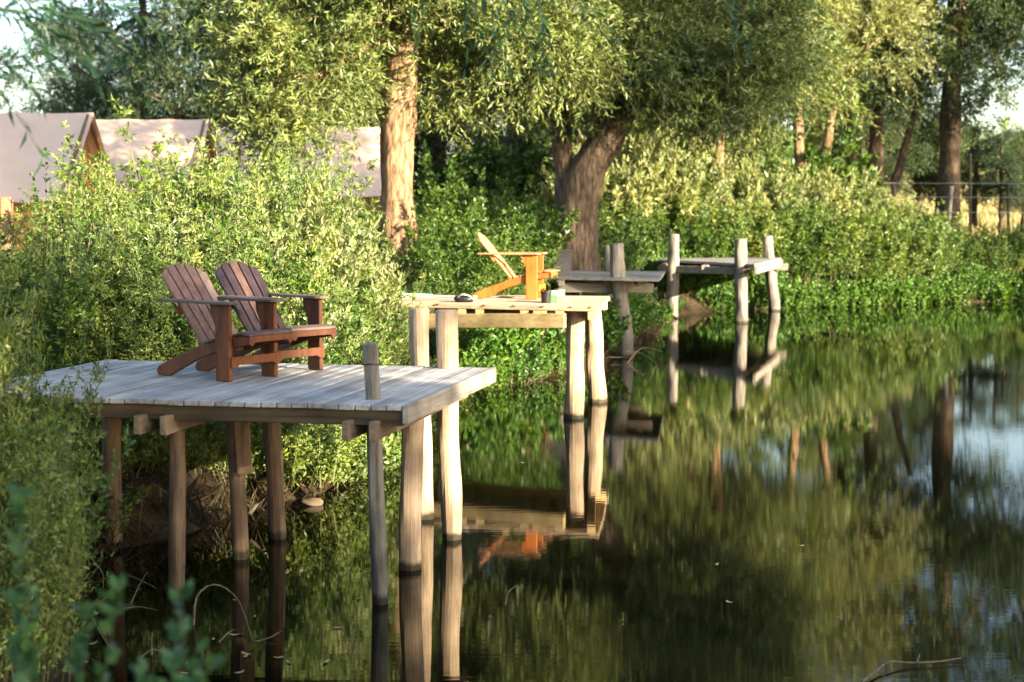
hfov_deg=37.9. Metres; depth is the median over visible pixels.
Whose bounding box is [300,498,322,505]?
stone
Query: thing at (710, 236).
shrub
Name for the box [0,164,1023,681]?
ground
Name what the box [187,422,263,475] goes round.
plant
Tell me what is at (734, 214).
shrub
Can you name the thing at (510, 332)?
nettle
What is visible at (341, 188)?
tall weed
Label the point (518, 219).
shrub
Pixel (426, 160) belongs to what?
shrub
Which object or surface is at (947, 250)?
shrub
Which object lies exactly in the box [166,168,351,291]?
tall herb
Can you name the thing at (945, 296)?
nettle
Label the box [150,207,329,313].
tall herb
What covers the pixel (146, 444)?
plant
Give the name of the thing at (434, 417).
plant
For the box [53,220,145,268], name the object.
tall herb
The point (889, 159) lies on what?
alder tree
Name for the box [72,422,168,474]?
plant
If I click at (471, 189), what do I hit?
shrub
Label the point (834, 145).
alder tree
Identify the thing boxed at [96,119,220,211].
tent
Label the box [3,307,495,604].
jetty
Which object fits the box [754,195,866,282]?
shrub
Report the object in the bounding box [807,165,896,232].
bush
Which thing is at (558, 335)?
nettle
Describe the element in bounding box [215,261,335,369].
garden armchair
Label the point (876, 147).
willow tree
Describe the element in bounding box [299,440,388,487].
plant
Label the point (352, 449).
plant
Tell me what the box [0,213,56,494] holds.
shrub
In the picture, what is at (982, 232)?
shrub
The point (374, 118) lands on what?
willow tree
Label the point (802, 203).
tall herb
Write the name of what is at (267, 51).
willow tree
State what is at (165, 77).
willow tree
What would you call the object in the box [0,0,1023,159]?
sky
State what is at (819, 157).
shrub
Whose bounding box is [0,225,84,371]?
tall weed
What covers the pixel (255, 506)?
fallen twig
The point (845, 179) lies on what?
tall herb
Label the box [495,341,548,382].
nettle
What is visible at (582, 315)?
jetty
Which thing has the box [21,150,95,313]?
leafy shoot
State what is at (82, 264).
tall weed
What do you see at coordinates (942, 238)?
shrub
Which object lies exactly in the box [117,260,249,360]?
shrub
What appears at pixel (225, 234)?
tall weed
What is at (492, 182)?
shrub
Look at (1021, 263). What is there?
shrub
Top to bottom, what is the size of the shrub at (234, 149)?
2.513 m
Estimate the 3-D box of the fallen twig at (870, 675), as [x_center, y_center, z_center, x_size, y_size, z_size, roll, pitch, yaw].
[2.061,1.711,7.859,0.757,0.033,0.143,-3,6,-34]
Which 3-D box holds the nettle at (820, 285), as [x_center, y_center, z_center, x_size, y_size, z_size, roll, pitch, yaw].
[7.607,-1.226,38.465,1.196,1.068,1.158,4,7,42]
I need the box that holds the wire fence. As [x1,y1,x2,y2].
[892,153,1023,239]
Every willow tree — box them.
[0,0,45,112]
[0,0,243,119]
[0,0,757,177]
[1,0,150,119]
[90,0,288,126]
[165,0,661,290]
[193,0,448,126]
[370,12,584,185]
[434,0,850,295]
[452,88,538,147]
[496,100,584,146]
[570,0,903,218]
[570,3,727,146]
[765,0,955,172]
[792,2,918,155]
[802,0,1017,203]
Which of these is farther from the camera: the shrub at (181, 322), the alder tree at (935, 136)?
the alder tree at (935, 136)
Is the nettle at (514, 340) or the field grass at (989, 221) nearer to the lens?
the nettle at (514, 340)
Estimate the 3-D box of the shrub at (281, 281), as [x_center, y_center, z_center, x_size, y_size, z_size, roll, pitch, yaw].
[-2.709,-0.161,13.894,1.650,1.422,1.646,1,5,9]
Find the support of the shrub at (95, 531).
on the ground at (694, 306)
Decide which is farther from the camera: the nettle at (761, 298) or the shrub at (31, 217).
the nettle at (761, 298)
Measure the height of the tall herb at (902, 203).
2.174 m
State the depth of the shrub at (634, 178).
37.87 m
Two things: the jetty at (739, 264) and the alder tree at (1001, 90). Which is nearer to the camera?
the jetty at (739, 264)
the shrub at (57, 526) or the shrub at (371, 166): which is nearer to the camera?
the shrub at (57, 526)
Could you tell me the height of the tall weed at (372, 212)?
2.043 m
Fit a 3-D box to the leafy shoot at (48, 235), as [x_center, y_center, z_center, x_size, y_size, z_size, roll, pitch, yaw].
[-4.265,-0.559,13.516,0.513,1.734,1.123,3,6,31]
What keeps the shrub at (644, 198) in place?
on the ground at (694, 306)
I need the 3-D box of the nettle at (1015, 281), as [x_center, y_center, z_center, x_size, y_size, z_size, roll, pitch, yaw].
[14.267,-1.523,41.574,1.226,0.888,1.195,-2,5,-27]
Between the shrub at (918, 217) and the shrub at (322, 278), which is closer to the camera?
the shrub at (322, 278)
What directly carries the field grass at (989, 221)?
on the ground at (694, 306)
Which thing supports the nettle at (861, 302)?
on the ground at (694, 306)
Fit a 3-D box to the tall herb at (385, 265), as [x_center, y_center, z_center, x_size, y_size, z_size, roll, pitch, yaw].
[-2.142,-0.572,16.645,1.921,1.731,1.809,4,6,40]
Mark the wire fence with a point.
(950, 198)
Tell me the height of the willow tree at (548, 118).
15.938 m
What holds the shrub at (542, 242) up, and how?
on the ground at (694, 306)
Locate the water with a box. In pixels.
[76,300,1023,681]
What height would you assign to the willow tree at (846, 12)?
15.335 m
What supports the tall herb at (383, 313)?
on the ground at (694, 306)
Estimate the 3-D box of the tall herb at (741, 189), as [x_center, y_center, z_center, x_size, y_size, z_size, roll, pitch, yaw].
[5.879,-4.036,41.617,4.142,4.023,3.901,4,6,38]
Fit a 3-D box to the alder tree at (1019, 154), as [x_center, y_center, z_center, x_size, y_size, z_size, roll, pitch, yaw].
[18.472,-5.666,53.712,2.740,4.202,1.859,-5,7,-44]
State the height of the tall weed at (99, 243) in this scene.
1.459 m
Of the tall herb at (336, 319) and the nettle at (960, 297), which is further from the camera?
the nettle at (960, 297)
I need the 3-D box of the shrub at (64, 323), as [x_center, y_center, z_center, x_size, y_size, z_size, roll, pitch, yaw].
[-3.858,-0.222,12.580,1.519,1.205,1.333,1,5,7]
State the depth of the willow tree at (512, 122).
49.45 m
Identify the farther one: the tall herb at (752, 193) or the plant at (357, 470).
the tall herb at (752, 193)
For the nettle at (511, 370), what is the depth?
21.03 m
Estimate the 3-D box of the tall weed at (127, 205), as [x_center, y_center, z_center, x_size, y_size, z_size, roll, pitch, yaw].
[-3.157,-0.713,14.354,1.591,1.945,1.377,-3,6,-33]
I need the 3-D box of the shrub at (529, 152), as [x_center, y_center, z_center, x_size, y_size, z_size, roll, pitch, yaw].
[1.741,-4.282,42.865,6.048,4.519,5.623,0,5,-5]
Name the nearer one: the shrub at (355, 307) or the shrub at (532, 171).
the shrub at (355, 307)
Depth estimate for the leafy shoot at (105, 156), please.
14.14 m
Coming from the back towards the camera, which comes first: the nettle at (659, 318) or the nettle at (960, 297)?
the nettle at (960, 297)
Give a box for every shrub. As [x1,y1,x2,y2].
[0,195,202,286]
[0,201,28,357]
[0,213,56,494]
[0,243,158,374]
[0,272,49,587]
[0,285,79,372]
[0,305,128,558]
[0,352,101,622]
[0,396,106,680]
[0,413,135,681]
[1,169,173,281]
[1,248,125,374]
[2,247,97,292]
[5,249,90,305]
[10,255,132,319]
[11,243,176,366]
[12,147,276,276]
[21,266,155,370]
[36,179,232,234]
[57,94,330,244]
[58,132,349,227]
[61,272,215,360]
[65,159,267,234]
[68,257,199,306]
[85,209,268,305]
[85,262,245,360]
[111,174,348,316]
[115,197,321,326]
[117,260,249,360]
[139,145,379,255]
[139,255,321,317]
[156,276,365,364]
[157,141,377,236]
[160,265,409,365]
[183,307,362,491]
[209,212,352,343]
[262,217,390,315]
[298,285,407,365]
[356,185,499,265]
[364,186,492,256]
[378,125,528,220]
[380,216,502,294]
[384,201,533,294]
[413,117,585,202]
[413,119,573,208]
[413,122,472,196]
[413,127,547,215]
[413,153,531,210]
[413,175,546,234]
[414,180,570,255]
[417,183,580,294]
[419,198,556,291]
[447,178,554,239]
[448,173,577,273]
[456,142,551,211]
[470,125,639,216]
[474,190,611,252]
[494,138,632,197]
[502,181,635,267]
[519,122,703,170]
[523,197,603,256]
[536,158,629,213]
[546,127,774,176]
[598,202,653,269]
[598,216,649,270]
[634,195,742,265]
[647,202,746,278]
[671,205,765,276]
[687,203,782,275]
[699,203,810,277]
[710,204,809,282]
[724,128,842,180]
[726,201,835,282]
[739,137,833,181]
[740,135,847,184]
[742,102,884,212]
[747,192,846,280]
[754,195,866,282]
[786,196,890,284]
[799,201,901,288]
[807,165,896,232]
[824,224,905,286]
[835,217,928,282]
[850,207,944,284]
[852,198,968,285]
[892,197,944,237]
[895,204,964,241]
[902,217,964,279]
[917,227,971,273]
[934,224,971,251]
[939,242,981,275]
[949,236,997,278]
[950,223,1005,251]
[957,230,1016,280]
[968,231,1023,279]
[978,222,1023,245]
[989,233,1023,273]
[1001,226,1023,238]
[1002,225,1023,259]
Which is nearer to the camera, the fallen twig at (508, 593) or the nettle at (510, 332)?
the fallen twig at (508, 593)
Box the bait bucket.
[540,290,551,302]
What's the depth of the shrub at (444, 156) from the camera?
43.75 m
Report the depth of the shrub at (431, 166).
44.63 m
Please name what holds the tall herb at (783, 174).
on the ground at (694, 306)
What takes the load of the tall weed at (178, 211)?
on the ground at (694, 306)
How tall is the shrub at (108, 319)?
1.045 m
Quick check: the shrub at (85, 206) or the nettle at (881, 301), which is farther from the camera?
the nettle at (881, 301)
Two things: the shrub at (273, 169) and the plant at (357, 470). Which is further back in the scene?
the shrub at (273, 169)
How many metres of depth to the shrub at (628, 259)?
30.11 m
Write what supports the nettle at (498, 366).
on the ground at (694, 306)
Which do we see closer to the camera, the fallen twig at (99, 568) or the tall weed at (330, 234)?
the fallen twig at (99, 568)
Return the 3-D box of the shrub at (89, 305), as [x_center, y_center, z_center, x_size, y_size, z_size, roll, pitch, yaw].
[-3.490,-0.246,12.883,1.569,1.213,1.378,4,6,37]
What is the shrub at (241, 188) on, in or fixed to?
on the ground at (694, 306)
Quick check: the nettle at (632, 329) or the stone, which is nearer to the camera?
the stone
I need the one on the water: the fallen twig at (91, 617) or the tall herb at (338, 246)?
the fallen twig at (91, 617)
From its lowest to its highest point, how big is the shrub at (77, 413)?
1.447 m
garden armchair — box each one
[156,263,292,381]
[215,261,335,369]
[473,232,557,298]
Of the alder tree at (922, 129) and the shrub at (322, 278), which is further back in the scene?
the alder tree at (922, 129)
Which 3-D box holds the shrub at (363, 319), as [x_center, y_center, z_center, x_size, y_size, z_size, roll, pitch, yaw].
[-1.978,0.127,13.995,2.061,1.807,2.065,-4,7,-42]
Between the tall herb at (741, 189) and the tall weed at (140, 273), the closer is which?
the tall weed at (140, 273)
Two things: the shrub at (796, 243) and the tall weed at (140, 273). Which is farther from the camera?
the shrub at (796, 243)
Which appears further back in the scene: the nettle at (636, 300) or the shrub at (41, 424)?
the nettle at (636, 300)
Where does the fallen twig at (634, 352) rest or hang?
on the water
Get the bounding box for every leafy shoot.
[0,147,112,367]
[0,184,85,294]
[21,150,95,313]
[21,172,120,363]
[60,151,200,261]
[137,157,229,224]
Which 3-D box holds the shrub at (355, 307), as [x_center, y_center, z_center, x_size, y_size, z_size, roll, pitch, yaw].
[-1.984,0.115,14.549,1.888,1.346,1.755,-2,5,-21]
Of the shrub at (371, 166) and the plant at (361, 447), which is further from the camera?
the shrub at (371, 166)
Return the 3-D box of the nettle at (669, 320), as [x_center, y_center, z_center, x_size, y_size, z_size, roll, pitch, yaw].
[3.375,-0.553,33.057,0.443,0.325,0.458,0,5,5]
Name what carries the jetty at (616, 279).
on the ground at (694, 306)
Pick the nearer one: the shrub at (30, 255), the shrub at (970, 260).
the shrub at (30, 255)
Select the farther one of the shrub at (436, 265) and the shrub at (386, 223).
the shrub at (436, 265)
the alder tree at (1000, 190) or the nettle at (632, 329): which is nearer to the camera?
the nettle at (632, 329)
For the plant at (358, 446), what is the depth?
13.18 m
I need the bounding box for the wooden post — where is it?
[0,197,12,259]
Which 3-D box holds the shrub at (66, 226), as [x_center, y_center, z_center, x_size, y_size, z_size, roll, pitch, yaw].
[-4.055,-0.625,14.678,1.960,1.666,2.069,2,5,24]
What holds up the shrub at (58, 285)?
on the ground at (694, 306)
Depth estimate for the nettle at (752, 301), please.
37.35 m
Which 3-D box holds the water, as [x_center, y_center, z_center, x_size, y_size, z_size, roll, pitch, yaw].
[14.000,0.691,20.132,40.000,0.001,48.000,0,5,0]
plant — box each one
[0,484,134,681]
[11,618,225,681]
[47,475,148,542]
[71,417,132,433]
[72,422,159,479]
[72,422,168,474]
[80,419,193,468]
[100,348,180,360]
[128,421,220,471]
[130,654,154,681]
[154,578,208,681]
[166,421,227,473]
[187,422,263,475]
[198,422,255,459]
[204,422,287,465]
[250,422,303,466]
[250,425,346,488]
[251,422,309,438]
[252,422,288,432]
[283,427,334,474]
[287,453,352,487]
[288,427,365,484]
[297,423,340,435]
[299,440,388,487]
[314,437,360,473]
[325,424,365,479]
[337,435,383,480]
[362,429,401,470]
[388,415,435,436]
[397,349,436,366]
[431,413,437,430]
[518,328,546,367]
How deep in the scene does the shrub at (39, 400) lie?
8.55 m
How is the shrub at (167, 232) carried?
on the ground at (694, 306)
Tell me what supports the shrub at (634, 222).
on the ground at (694, 306)
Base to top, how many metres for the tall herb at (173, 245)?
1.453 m
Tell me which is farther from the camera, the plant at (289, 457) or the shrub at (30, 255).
the shrub at (30, 255)
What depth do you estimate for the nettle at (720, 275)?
37.31 m
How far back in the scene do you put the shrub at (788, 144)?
43.39 m
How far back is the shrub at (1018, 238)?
42.50 m
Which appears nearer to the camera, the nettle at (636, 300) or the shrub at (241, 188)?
the shrub at (241, 188)
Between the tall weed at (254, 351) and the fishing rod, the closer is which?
the tall weed at (254, 351)
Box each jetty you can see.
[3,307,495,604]
[394,295,609,418]
[547,243,664,357]
[644,234,787,322]
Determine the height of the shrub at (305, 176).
2.274 m
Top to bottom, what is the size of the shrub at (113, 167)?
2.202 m
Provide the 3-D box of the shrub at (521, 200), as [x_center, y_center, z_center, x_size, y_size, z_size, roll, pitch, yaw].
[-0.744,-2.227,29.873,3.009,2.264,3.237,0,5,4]
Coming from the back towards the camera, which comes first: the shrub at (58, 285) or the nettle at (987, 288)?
the nettle at (987, 288)
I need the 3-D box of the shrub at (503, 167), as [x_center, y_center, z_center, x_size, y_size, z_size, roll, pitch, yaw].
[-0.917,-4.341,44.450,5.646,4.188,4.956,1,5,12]
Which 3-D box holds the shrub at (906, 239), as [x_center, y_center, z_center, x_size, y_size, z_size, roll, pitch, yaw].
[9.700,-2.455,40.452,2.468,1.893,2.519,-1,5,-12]
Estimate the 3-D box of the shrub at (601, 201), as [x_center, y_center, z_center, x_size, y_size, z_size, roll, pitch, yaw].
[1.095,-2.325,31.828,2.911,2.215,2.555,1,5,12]
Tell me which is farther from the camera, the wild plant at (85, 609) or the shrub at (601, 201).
the shrub at (601, 201)
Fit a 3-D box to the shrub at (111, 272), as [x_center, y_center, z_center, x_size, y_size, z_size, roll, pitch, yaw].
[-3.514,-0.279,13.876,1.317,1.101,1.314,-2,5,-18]
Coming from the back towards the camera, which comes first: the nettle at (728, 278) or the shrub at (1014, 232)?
the shrub at (1014, 232)
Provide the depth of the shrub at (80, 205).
18.98 m
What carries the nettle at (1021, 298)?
on the ground at (694, 306)
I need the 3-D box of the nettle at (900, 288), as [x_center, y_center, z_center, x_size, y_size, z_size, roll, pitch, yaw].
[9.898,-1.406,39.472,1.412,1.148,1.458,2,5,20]
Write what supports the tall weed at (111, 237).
on the ground at (694, 306)
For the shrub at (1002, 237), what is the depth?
44.13 m
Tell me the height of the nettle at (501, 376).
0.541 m
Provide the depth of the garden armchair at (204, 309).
10.27 m
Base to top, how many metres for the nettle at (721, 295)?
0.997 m
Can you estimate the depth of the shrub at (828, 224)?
38.33 m
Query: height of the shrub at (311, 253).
1.738 m
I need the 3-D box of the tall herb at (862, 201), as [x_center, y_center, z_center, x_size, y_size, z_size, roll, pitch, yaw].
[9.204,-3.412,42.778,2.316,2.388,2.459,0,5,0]
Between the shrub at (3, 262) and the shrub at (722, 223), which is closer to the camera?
the shrub at (3, 262)
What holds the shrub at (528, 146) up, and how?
on the ground at (694, 306)
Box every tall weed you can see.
[0,215,116,305]
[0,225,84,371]
[4,217,127,354]
[44,195,145,266]
[65,195,194,301]
[81,167,189,249]
[85,168,251,277]
[104,207,207,340]
[109,198,245,346]
[114,203,265,360]
[119,192,267,345]
[128,161,275,262]
[164,136,329,273]
[167,161,321,222]
[172,260,291,359]
[194,188,359,308]
[195,208,321,321]
[209,248,357,360]
[219,152,331,234]
[241,136,385,228]
[248,149,379,251]
[274,168,380,247]
[325,269,426,359]
[331,218,383,338]
[357,298,417,365]
[379,254,440,355]
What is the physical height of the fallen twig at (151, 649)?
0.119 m
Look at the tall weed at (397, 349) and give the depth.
15.98 m
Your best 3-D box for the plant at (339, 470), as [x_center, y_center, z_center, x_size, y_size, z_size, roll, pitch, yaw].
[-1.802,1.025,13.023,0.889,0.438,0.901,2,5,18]
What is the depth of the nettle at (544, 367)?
21.52 m
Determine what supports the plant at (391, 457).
on the ground at (694, 306)
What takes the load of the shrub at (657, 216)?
on the ground at (694, 306)
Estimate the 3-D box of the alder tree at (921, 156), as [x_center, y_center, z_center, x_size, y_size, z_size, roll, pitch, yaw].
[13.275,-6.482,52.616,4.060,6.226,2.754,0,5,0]
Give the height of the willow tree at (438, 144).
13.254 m
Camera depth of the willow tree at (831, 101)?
39.06 m
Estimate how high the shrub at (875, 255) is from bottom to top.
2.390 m
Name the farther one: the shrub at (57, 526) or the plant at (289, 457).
the plant at (289, 457)
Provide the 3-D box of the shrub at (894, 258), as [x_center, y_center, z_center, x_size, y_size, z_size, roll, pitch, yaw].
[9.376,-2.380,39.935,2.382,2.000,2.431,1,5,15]
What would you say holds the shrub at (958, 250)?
on the ground at (694, 306)
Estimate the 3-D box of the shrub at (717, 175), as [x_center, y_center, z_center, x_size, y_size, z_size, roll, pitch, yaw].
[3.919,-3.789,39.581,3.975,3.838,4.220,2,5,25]
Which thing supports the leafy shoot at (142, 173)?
on the ground at (694, 306)
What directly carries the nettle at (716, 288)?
on the ground at (694, 306)
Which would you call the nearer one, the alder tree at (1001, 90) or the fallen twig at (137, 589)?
the fallen twig at (137, 589)
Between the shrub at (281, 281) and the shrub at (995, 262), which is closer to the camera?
the shrub at (281, 281)
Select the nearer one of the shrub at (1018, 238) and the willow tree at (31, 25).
the willow tree at (31, 25)
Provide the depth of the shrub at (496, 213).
25.93 m
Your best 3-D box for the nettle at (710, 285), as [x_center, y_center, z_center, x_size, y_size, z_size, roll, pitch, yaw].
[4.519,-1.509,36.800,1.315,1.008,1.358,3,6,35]
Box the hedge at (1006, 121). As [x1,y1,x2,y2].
[503,114,1023,172]
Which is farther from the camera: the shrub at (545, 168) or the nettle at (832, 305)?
the shrub at (545, 168)
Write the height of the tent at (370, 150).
3.500 m
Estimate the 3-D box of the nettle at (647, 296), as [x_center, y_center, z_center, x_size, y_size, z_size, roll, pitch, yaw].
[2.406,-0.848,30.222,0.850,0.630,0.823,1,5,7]
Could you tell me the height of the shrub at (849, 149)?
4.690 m
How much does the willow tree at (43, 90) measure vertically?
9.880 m
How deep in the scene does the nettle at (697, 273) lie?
37.13 m
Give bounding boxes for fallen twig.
[80,545,103,587]
[90,616,108,645]
[125,573,155,609]
[142,633,159,656]
[192,584,280,641]
[248,494,266,514]
[504,585,518,606]
[610,347,662,364]
[861,654,960,681]
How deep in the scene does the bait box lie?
17.99 m
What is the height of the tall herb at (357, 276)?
1.958 m
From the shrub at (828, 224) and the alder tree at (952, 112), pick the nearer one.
the shrub at (828, 224)
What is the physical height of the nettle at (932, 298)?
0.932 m
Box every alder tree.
[813,110,859,167]
[817,90,913,198]
[825,0,1023,230]
[857,75,939,198]
[894,81,965,217]
[901,95,978,215]
[935,0,1023,119]
[960,120,998,230]
[965,128,1023,236]
[1004,126,1023,228]
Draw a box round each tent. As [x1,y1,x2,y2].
[0,112,113,259]
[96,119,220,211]
[212,126,381,252]
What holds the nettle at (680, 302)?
on the ground at (694, 306)
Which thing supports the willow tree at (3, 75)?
on the ground at (694, 306)
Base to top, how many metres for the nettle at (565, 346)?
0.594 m
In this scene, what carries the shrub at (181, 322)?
on the ground at (694, 306)
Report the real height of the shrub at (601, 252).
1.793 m
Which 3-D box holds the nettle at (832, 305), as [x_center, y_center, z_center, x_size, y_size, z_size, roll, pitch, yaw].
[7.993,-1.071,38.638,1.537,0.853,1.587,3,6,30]
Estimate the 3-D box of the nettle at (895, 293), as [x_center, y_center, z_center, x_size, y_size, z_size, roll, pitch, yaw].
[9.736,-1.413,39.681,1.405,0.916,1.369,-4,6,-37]
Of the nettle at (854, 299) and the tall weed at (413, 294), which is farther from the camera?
the nettle at (854, 299)
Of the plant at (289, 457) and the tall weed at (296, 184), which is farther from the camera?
the tall weed at (296, 184)
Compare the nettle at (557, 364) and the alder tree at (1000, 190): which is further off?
the alder tree at (1000, 190)
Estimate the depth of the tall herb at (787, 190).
40.50 m
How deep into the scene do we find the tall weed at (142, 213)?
14.52 m
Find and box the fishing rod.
[394,293,476,298]
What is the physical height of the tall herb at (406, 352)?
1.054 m
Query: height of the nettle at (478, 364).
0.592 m
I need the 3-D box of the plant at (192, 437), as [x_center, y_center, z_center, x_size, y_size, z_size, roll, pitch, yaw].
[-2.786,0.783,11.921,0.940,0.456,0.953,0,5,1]
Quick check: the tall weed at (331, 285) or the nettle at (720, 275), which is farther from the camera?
the nettle at (720, 275)
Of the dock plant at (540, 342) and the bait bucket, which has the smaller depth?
the bait bucket
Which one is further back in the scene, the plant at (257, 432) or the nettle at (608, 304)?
the nettle at (608, 304)
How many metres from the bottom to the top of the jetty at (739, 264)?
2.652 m
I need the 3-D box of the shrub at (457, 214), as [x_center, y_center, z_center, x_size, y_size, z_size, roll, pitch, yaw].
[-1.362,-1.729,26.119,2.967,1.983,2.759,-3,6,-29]
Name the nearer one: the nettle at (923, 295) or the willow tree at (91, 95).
the nettle at (923, 295)
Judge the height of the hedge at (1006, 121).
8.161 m
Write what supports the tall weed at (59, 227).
on the ground at (694, 306)
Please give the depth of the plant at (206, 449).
11.85 m
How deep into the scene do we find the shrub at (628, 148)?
42.23 m
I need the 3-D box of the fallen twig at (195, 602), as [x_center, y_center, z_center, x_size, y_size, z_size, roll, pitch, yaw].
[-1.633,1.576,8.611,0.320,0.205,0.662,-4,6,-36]
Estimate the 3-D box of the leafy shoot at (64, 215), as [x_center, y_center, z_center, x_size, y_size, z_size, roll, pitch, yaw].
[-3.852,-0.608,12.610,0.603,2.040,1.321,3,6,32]
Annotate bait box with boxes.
[550,290,559,302]
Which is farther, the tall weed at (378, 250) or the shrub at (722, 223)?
the shrub at (722, 223)
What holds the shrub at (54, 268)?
on the ground at (694, 306)
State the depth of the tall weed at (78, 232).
13.34 m
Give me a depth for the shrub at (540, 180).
42.78 m
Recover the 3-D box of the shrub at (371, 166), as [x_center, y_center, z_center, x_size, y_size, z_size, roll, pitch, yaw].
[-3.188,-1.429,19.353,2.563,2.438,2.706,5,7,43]
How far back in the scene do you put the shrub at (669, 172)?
38.16 m
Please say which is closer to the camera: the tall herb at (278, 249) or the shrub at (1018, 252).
the tall herb at (278, 249)
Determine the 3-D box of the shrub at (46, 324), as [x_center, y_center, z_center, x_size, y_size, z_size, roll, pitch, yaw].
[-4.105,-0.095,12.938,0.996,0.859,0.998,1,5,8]
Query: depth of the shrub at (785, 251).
38.19 m
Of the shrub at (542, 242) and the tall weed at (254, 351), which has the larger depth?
the shrub at (542, 242)
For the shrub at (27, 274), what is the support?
on the ground at (694, 306)
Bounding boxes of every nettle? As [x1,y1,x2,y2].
[406,316,487,367]
[429,313,487,362]
[432,328,507,366]
[458,328,533,362]
[459,353,503,390]
[459,359,481,393]
[460,354,504,388]
[471,328,543,365]
[475,350,517,386]
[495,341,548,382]
[496,352,524,383]
[504,328,562,366]
[516,343,552,379]
[519,327,566,370]
[535,347,565,375]
[553,335,585,356]
[577,292,631,350]
[578,292,617,333]
[599,295,640,321]
[603,299,649,343]
[605,293,644,322]
[606,326,639,343]
[628,293,652,334]
[629,286,672,329]
[630,293,650,301]
[646,245,693,287]
[647,252,667,270]
[659,311,673,322]
[661,257,712,290]
[663,249,696,276]
[678,295,687,310]
[679,254,710,287]
[679,263,719,300]
[692,276,734,311]
[693,274,734,310]
[694,257,722,292]
[713,274,734,289]
[713,279,761,309]
[731,271,765,298]
[747,270,789,308]
[748,276,780,309]
[761,271,814,308]
[778,272,822,307]
[789,273,827,307]
[794,285,848,307]
[804,275,854,307]
[819,279,868,306]
[829,274,883,306]
[839,272,890,305]
[843,272,901,304]
[861,267,914,305]
[881,276,935,304]
[891,274,946,303]
[907,273,944,303]
[919,272,967,303]
[927,274,977,303]
[934,259,986,295]
[953,267,997,300]
[957,267,1009,301]
[979,273,1023,301]
[995,273,1023,297]
[995,279,1023,301]
[1017,272,1023,284]
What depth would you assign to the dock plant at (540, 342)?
21.57 m
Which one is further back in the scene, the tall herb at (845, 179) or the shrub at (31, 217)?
the tall herb at (845, 179)
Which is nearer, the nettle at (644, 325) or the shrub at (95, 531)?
the shrub at (95, 531)
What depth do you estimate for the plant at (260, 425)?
12.41 m
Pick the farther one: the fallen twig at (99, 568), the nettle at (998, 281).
the nettle at (998, 281)
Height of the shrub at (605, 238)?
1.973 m
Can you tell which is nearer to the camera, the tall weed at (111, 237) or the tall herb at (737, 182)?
the tall weed at (111, 237)
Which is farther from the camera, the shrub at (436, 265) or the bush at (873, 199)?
the bush at (873, 199)
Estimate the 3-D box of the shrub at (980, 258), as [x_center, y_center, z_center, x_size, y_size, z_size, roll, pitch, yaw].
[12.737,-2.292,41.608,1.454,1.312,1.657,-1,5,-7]
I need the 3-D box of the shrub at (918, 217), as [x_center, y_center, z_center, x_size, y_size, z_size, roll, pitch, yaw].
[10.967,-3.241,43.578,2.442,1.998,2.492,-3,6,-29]
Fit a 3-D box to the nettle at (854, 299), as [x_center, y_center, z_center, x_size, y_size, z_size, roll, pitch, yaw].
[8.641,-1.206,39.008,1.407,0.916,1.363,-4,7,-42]
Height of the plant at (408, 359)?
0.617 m
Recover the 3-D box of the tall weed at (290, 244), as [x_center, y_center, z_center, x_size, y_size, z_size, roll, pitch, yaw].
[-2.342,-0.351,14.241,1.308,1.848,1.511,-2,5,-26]
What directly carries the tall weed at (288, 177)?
on the ground at (694, 306)
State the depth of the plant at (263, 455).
12.43 m
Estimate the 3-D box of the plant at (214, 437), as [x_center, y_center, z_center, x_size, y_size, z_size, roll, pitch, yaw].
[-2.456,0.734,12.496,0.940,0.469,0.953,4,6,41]
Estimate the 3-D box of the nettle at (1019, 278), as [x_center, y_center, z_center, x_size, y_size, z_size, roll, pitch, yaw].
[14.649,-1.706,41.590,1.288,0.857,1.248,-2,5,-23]
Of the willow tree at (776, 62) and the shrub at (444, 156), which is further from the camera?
the shrub at (444, 156)
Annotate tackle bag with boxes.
[454,294,474,302]
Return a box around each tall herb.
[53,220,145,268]
[92,215,239,284]
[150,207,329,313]
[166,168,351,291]
[198,189,388,349]
[250,281,367,364]
[262,214,406,339]
[337,272,408,365]
[369,298,424,365]
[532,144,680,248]
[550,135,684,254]
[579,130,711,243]
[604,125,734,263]
[613,140,737,236]
[650,132,750,224]
[674,149,770,228]
[677,128,788,216]
[729,159,796,225]
[733,163,829,231]
[759,163,857,226]
[764,169,834,220]
[785,176,860,223]
[822,182,870,227]
[830,185,912,226]
[867,192,931,235]
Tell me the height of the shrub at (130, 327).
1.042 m
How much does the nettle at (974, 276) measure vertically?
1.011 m
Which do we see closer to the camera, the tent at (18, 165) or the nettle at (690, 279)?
the tent at (18, 165)
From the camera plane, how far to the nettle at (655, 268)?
36.30 m
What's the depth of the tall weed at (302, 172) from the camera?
17.94 m
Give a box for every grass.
[0,268,606,617]
[379,169,1023,259]
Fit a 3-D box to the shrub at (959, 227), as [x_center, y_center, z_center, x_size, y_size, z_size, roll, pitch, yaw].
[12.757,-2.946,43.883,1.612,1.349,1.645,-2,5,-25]
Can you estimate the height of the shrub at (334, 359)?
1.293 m
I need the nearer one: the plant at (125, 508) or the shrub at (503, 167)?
the plant at (125, 508)
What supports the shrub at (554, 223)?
on the ground at (694, 306)
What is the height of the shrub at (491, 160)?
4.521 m
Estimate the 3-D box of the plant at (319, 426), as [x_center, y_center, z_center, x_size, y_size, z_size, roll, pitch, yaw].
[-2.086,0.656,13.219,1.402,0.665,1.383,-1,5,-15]
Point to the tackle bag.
(464, 298)

